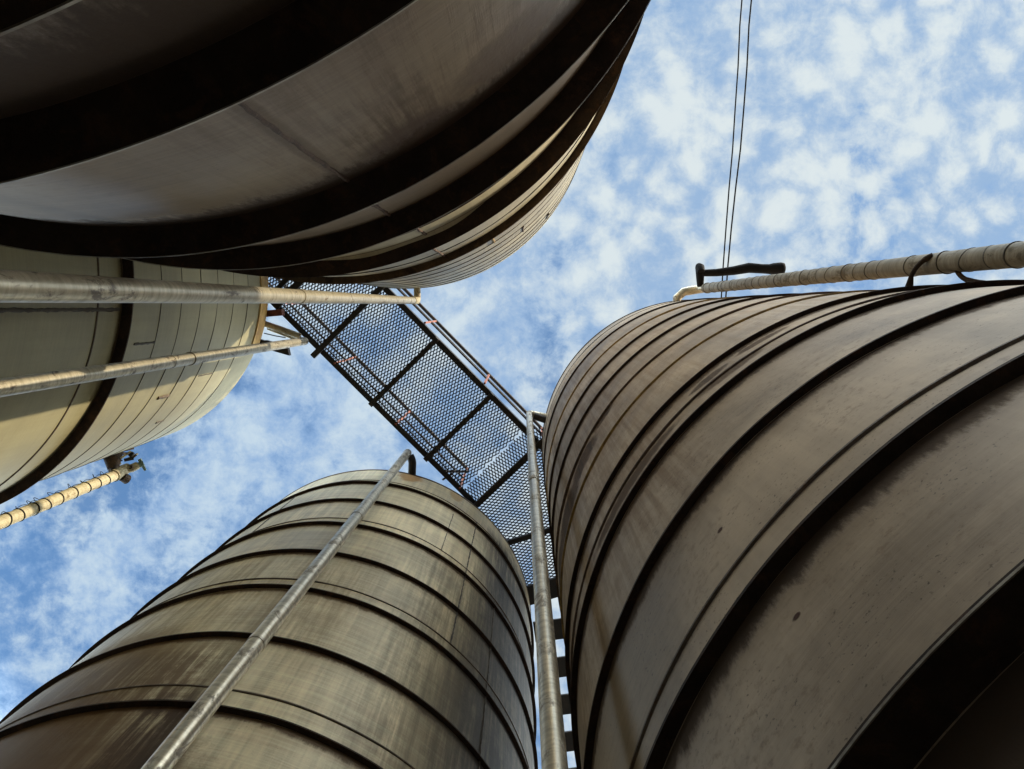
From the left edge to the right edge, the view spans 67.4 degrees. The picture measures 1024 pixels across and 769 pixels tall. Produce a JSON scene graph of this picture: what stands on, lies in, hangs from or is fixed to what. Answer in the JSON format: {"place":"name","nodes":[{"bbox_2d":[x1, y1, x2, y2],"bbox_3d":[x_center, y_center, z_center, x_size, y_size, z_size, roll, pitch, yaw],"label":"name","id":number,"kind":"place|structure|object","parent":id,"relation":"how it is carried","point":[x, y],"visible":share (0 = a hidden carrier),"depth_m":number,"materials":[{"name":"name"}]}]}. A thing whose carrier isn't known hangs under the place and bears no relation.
{"place":"outdoors","nodes":[
{"label":"outdoors","id":0,"kind":"place"},
{"bbox_2d":[0,0,1023,768],"label":"sky","id":1,"kind":"structure","parent":0,"point":[873,130],"materials":[{"name":"blue"}]},
{"bbox_2d":[721,0,742,296],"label":"overhead wire","id":2,"kind":"object","parent":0,"point":[733,137],"visible":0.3,"depth_m":11.64,"materials":[{"name":"black metal"}]},
{"bbox_2d":[725,0,751,296],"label":"overhead wire","id":3,"kind":"object","parent":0,"point":[740,139],"visible":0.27,"depth_m":11.64,"materials":[{"name":"black metal"}]},
{"label":"ground","id":4,"kind":"structure","parent":0,"visible":0},
{"bbox_2d":[0,246,267,503],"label":"storage tank","id":5,"kind":"object","parent":4,"relation":"on","point":[48,433],"visible":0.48,"depth_m":5.50,"materials":[{"name":"beige metal"}]},
{"bbox_2d":[0,447,146,529],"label":"vertical pipe","id":6,"kind":"object","parent":5,"relation":"attached to","point":[117,470],"visible":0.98,"depth_m":6.94,"materials":[{"name":"beige metal"}]},
{"bbox_2d":[266,309,284,316],"bbox_3d":[-2.644,-0.793,8.462,0.252,0.102,0.105,0,-84,1],"label":"bracket","id":7,"kind":"object","parent":5,"relation":"attached to","point":[276,312],"visible":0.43,"depth_m":8.41,"materials":[{"name":"red metal"}]},
{"bbox_2d":[260,339,290,355],"bbox_3d":[-2.629,-0.420,8.483,0.399,0.090,0.090,16,-84,-1],"label":"bracket","id":8,"kind":"object","parent":5,"relation":"attached to","point":[285,351],"visible":0.36,"depth_m":8.44,"materials":[{"name":"black metal"}]},
{"bbox_2d":[264,321,301,337],"bbox_3d":[-2.575,-0.615,8.483,0.501,0.080,0.072,19,-84,-1],"label":"brace pipe","id":9,"kind":"object","parent":5,"relation":"attached to","point":[281,329],"visible":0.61,"depth_m":8.46,"materials":[{"name":"grey metal"}]},
{"bbox_2d":[0,328,307,396],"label":"vertical pipe","id":10,"kind":"object","parent":4,"relation":"on","point":[14,385],"visible":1,"depth_m":4.58,"materials":[{"name":"grey metal"}]},
{"bbox_2d":[0,469,537,768],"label":"storage tank","id":11,"kind":"object","parent":4,"relation":"on","point":[402,637],"visible":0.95,"depth_m":4.55,"materials":[{"name":"metal"}]},
{"bbox_2d":[141,449,415,768],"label":"vertical pipe","id":12,"kind":"object","parent":11,"relation":"attached to","point":[172,748],"visible":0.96,"depth_m":3.67,"materials":[{"name":"grey metal"}]},
{"bbox_2d":[268,277,557,604],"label":"walkway","id":13,"kind":"structure","parent":11,"relation":"on","point":[467,371],"depth_m":8.65,"materials":[{"name":"metal"}]},
{"bbox_2d":[533,618,576,768],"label":"ladder","id":14,"kind":"object","parent":13,"relation":"attached to","point":[566,707],"visible":0.07,"depth_m":8.88,"materials":[{"name":"black metal"}]},
{"bbox_2d":[0,0,650,288],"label":"storage tank","id":15,"kind":"object","parent":4,"relation":"on","point":[404,144],"visible":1,"depth_m":1.81,"materials":[{"name":"metal"}]},
{"bbox_2d":[0,269,420,303],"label":"vertical pipe","id":16,"kind":"object","parent":15,"relation":"attached to","point":[27,287],"visible":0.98,"depth_m":2.09,"materials":[{"name":"grey metal"}]},
{"bbox_2d":[542,280,1023,768],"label":"storage tank","id":17,"kind":"object","parent":4,"relation":"on","point":[786,530],"visible":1,"depth_m":1.85,"materials":[{"name":"metal"}]},
{"bbox_2d":[526,410,567,768],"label":"vertical pipe","id":18,"kind":"object","parent":17,"relation":"attached to","point":[553,745],"visible":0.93,"depth_m":2.66,"materials":[{"name":"grey metal"}]},
{"bbox_2d":[672,241,1023,301],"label":"vertical pipe","id":19,"kind":"object","parent":17,"relation":"attached to","point":[995,257],"visible":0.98,"depth_m":4.16,"materials":[{"name":"grey metal"}]}
]}

